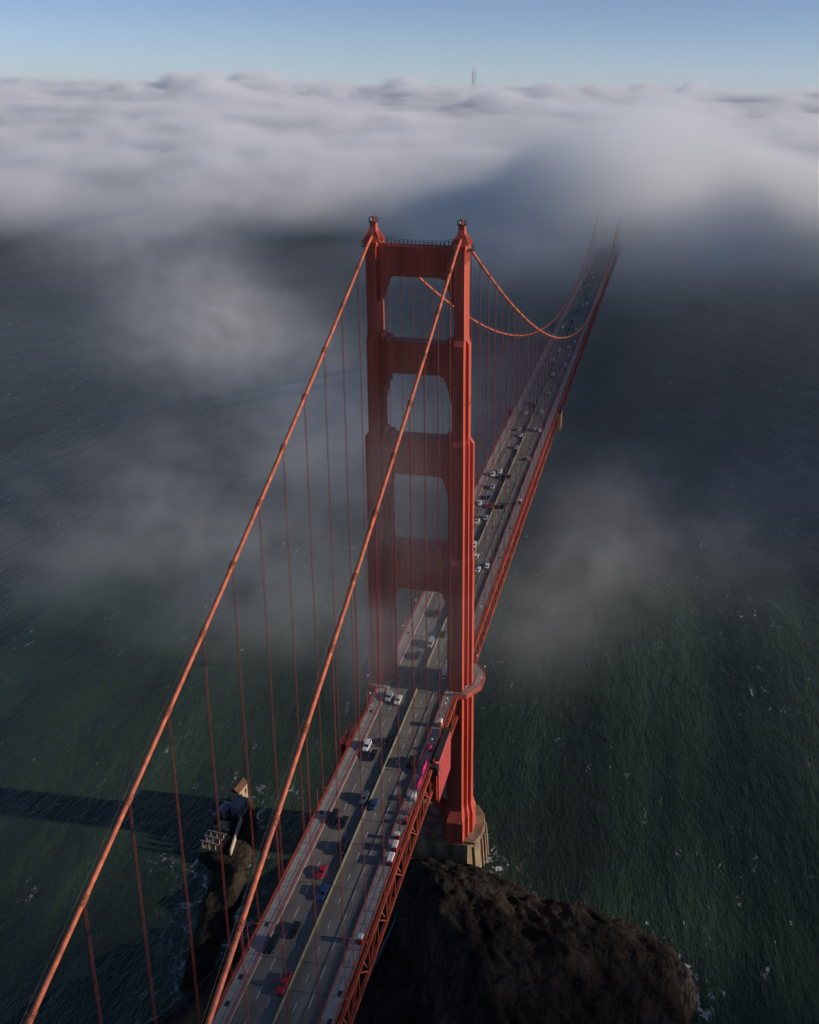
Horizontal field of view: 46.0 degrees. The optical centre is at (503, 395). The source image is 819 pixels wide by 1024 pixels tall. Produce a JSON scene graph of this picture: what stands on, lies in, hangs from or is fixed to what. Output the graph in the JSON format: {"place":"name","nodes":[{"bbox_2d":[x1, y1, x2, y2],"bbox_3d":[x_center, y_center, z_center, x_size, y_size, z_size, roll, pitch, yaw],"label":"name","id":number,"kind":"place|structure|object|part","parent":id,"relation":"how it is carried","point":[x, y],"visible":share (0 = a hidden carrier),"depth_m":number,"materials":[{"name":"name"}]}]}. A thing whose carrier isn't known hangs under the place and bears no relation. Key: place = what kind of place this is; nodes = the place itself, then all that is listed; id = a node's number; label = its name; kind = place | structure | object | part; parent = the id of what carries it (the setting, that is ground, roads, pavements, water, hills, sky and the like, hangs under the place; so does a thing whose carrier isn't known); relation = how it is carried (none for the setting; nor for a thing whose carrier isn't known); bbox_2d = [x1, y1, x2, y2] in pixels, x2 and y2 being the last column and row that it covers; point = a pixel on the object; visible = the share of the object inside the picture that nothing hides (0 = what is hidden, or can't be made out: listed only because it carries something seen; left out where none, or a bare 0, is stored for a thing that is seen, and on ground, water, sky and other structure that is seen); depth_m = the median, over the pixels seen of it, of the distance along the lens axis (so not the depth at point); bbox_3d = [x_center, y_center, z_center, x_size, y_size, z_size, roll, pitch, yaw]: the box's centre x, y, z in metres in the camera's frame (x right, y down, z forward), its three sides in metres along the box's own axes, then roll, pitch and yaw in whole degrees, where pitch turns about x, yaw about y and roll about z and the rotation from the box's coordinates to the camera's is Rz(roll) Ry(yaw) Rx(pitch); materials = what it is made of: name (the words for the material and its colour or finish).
{"place":"outdoors","nodes":[
{"label":"outdoors","id":0,"kind":"place"},
{"bbox_2d":[0,104,818,1023],"bbox_3d":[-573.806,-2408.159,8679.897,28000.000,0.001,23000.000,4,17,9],"label":"water","id":1,"kind":"structure","parent":0,"point":[174,284],"depth_m":643.05,"materials":[{"name":"teal liquid"}]},
{"bbox_2d":[0,0,818,119],"label":"sky","id":2,"kind":"structure","parent":0,"point":[738,59],"materials":[{"name":"blue"}]},
{"bbox_2d":[147,797,699,1023],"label":"headland","id":3,"kind":"structure","parent":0,"point":[469,944],"depth_m":290.32,"materials":[{"name":"brown stone"}]},
{"bbox_2d":[200,820,230,852],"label":"concrete ruin","id":4,"kind":"object","parent":3,"relation":"on","point":[212,843],"visible":0.94,"depth_m":353.12,"materials":[{"name":"beige concrete"}]},
{"bbox_2d":[218,803,230,818],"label":"hut","id":5,"kind":"object","parent":3,"relation":"on","point":[224,810],"visible":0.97,"depth_m":365.40,"materials":[{"name":"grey concrete"}]},
{"bbox_2d":[230,816,241,855],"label":"sea wall","id":6,"kind":"structure","parent":3,"relation":"on","point":[235,835],"depth_m":354.59,"materials":[{"name":"beige concrete"}]},
{"bbox_2d":[230,796,247,818],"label":"flat roofed house","id":7,"kind":"structure","parent":3,"relation":"on","point":[239,806],"depth_m":365.79,"materials":[{"name":"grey concrete"}]},
{"bbox_2d":[230,778,247,803],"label":"signal house","id":8,"kind":"structure","parent":3,"relation":"on","point":[239,788],"depth_m":371.30,"materials":[{"name":"beige concrete"}]},
{"bbox_2d":[346,917,396,1021],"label":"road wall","id":9,"kind":"structure","parent":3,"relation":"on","point":[381,950],"depth_m":298.21,"materials":[{"name":"red metal"}]},
{"bbox_2d":[399,799,488,866],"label":"tower pier","id":10,"kind":"structure","parent":0,"point":[431,842],"depth_m":343.84,"materials":[{"name":"concrete"}]},
{"bbox_2d":[21,185,627,1023],"bbox_3d":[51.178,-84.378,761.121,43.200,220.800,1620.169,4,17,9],"label":"suspension bridge","id":11,"kind":"structure","parent":10,"relation":"on","point":[315,953],"depth_m":296.63,"materials":[{"name":"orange metal"}]},
{"bbox_2d":[247,922,259,950],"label":"street lamp","id":12,"kind":"object","parent":11,"relation":"on","point":[256,923],"visible":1,"depth_m":226.07,"materials":[{"name":"metal"}]},
{"bbox_2d":[266,933,279,953],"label":"car","id":13,"kind":"object","parent":11,"relation":"on","point":[273,942],"visible":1,"depth_m":228.38,"materials":[{"name":"black paint"}]},
{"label":"windows","id":14,"kind":"part","parent":13,"relation":"part of","materials":[{"name":"black glass"}]},
{"bbox_2d":[276,971,291,994],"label":"car","id":15,"kind":"object","parent":11,"relation":"on","point":[281,988],"visible":0.98,"depth_m":218.09,"materials":[{"name":"red paint"}]},
{"bbox_2d":[288,921,300,938],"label":"car","id":16,"kind":"object","parent":11,"relation":"on","point":[294,929],"visible":1,"depth_m":232.67,"materials":[{"name":"black paint"}]},
{"bbox_2d":[315,864,326,878],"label":"car","id":17,"kind":"object","parent":11,"relation":"on","point":[321,871],"visible":1,"depth_m":250.35,"materials":[{"name":"red paint"}]},
{"bbox_2d":[317,787,327,811],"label":"street lamp","id":18,"kind":"object","parent":11,"relation":"on","point":[317,796],"visible":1,"depth_m":270.33,"materials":[{"name":"red metal"}]},
{"bbox_2d":[317,883,329,900],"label":"car","id":19,"kind":"object","parent":11,"relation":"on","point":[324,890],"visible":1,"depth_m":243.65,"materials":[{"name":"blue paint"}]},
{"bbox_2d":[328,808,339,823],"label":"car","id":20,"kind":"object","parent":11,"relation":"on","point":[333,818],"visible":0.86,"depth_m":268.86,"materials":[{"name":"black paint"}]},
{"bbox_2d":[336,838,347,854],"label":"car","id":21,"kind":"object","parent":11,"relation":"on","point":[342,848],"visible":0.93,"depth_m":258.01,"materials":[{"name":"black paint"}]},
{"bbox_2d":[338,815,348,828],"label":"car","id":22,"kind":"object","parent":11,"relation":"on","point":[343,822],"visible":0.98,"depth_m":267.17,"materials":[{"name":"black paint"}]},
{"bbox_2d":[339,936,354,967],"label":"street lamp","id":23,"kind":"object","parent":11,"relation":"on","point":[353,950],"visible":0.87,"depth_m":222.25,"materials":[{"name":"metal"}]},
{"bbox_2d":[339,720,356,756],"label":"maintenance cage","id":24,"kind":"object","parent":11,"relation":"on","point":[344,742],"visible":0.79,"depth_m":300.26,"materials":[{"name":"red paint"}]},
{"bbox_2d":[357,933,363,944],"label":"tool shed","id":25,"kind":"structure","parent":11,"relation":"on","point":[360,938],"depth_m":229.77,"materials":[{"name":"metal"}]},
{"bbox_2d":[359,790,369,804],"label":"car","id":26,"kind":"object","parent":11,"relation":"on","point":[366,793],"visible":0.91,"depth_m":276.25,"materials":[{"name":"grey paint"}]},
{"bbox_2d":[362,738,371,751],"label":"car","id":27,"kind":"object","parent":11,"relation":"on","point":[366,745],"visible":1,"depth_m":298.09,"materials":[{"name":"white paint"}]},
{"bbox_2d":[368,749,377,760],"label":"car","id":28,"kind":"object","parent":11,"relation":"on","point":[373,754],"visible":1,"depth_m":294.19,"materials":[{"name":"black paint"}]},
{"bbox_2d":[369,798,378,810],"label":"car","id":29,"kind":"object","parent":11,"relation":"on","point":[373,803],"visible":1,"depth_m":274.02,"materials":[{"name":"blue paint"}]},
{"bbox_2d":[384,736,392,747],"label":"car","id":30,"kind":"object","parent":11,"relation":"on","point":[389,740],"visible":1,"depth_m":300.34,"materials":[{"name":"black paint"}]},
{"bbox_2d":[385,690,393,701],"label":"car","id":31,"kind":"object","parent":11,"relation":"on","point":[389,695],"visible":1,"depth_m":321.81,"materials":[{"name":"silver metal"}]},
{"bbox_2d":[386,852,394,866],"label":"tool box","id":32,"kind":"object","parent":11,"relation":"on","point":[390,859],"visible":1,"depth_m":253.58,"materials":[{"name":"metal"}]},
{"bbox_2d":[392,839,398,851],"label":"tool box","id":33,"kind":"object","parent":11,"relation":"on","point":[395,845],"visible":1,"depth_m":258.32,"materials":[{"name":"metal"}]},
{"bbox_2d":[394,831,400,839],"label":"tool box","id":34,"kind":"object","parent":11,"relation":"on","point":[396,835],"visible":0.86,"depth_m":262.29,"materials":[{"name":"metal"}]},
{"bbox_2d":[394,695,401,704],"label":"car","id":35,"kind":"object","parent":11,"relation":"on","point":[399,697],"visible":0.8,"depth_m":320.43,"materials":[{"name":"white paint"}]},
{"bbox_2d":[406,755,415,768],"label":"car","id":36,"kind":"object","parent":11,"relation":"on","point":[409,763],"visible":0.9,"depth_m":290.38,"materials":[{"name":"black paint"}]},
{"bbox_2d":[410,792,416,801],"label":"storage box","id":37,"kind":"object","parent":11,"relation":"on","point":[412,798],"visible":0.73,"depth_m":276.57,"materials":[{"name":"metal"}]},
{"bbox_2d":[414,651,420,659],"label":"car","id":38,"kind":"object","parent":11,"relation":"on","point":[417,655],"visible":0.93,"depth_m":344.69,"materials":[{"name":"black paint"}]},
{"bbox_2d":[416,774,422,789],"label":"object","id":39,"kind":"object","parent":11,"relation":"on","point":[419,782],"visible":1,"depth_m":282.86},
{"bbox_2d":[420,757,428,775],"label":"tarpaulin","id":40,"kind":"object","parent":11,"relation":"on","point":[424,767],"visible":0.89,"depth_m":289.10,"materials":[{"name":"pink fabric"}]},
{"bbox_2d":[427,636,434,647],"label":"car","id":41,"kind":"object","parent":11,"relation":"on","point":[431,642],"visible":0.96,"depth_m":351.53,"materials":[{"name":"silver metal"}]},
{"bbox_2d":[433,609,438,616],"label":"car","id":42,"kind":"object","parent":11,"relation":"on","point":[436,613],"visible":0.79,"depth_m":371.89,"materials":[{"name":"red paint"}]},
{"bbox_2d":[428,727,450,802],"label":"scaffold enclosure","id":43,"kind":"object","parent":11,"relation":"hanging from","point":[439,766],"visible":0.98,"depth_m":297.32,"materials":[{"name":"orange paint"}]},
{"bbox_2d":[437,718,442,727],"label":"storage box","id":44,"kind":"object","parent":11,"relation":"on","point":[441,721],"visible":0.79,"depth_m":308.35,"materials":[{"name":"metal"}]},
{"bbox_2d":[440,630,446,637],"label":"car","id":45,"kind":"object","parent":11,"relation":"on","point":[443,633],"visible":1,"depth_m":357.92,"materials":[{"name":"black paint"}]},
{"bbox_2d":[441,670,446,678],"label":"car","id":46,"kind":"object","parent":11,"relation":"on","point":[444,675],"visible":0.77,"depth_m":332.80,"materials":[{"name":"blue paint"}]},
{"bbox_2d":[508,405,513,417],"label":"maintenance cage","id":47,"kind":"object","parent":11,"relation":"on","point":[509,411],"visible":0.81,"depth_m":599.41,"materials":[{"name":"red paint"}]},
{"bbox_2d":[557,406,562,430],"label":"scaffold enclosure","id":48,"kind":"object","parent":11,"relation":"hanging from","point":[560,410],"visible":1,"depth_m":608.58,"materials":[{"name":"metal"}]},
{"bbox_2d":[471,72,476,103],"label":"radio mast","id":49,"kind":"object","parent":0,"point":[473,88],"visible":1,"depth_m":8340.66,"materials":[{"name":"metal"}]}
]}

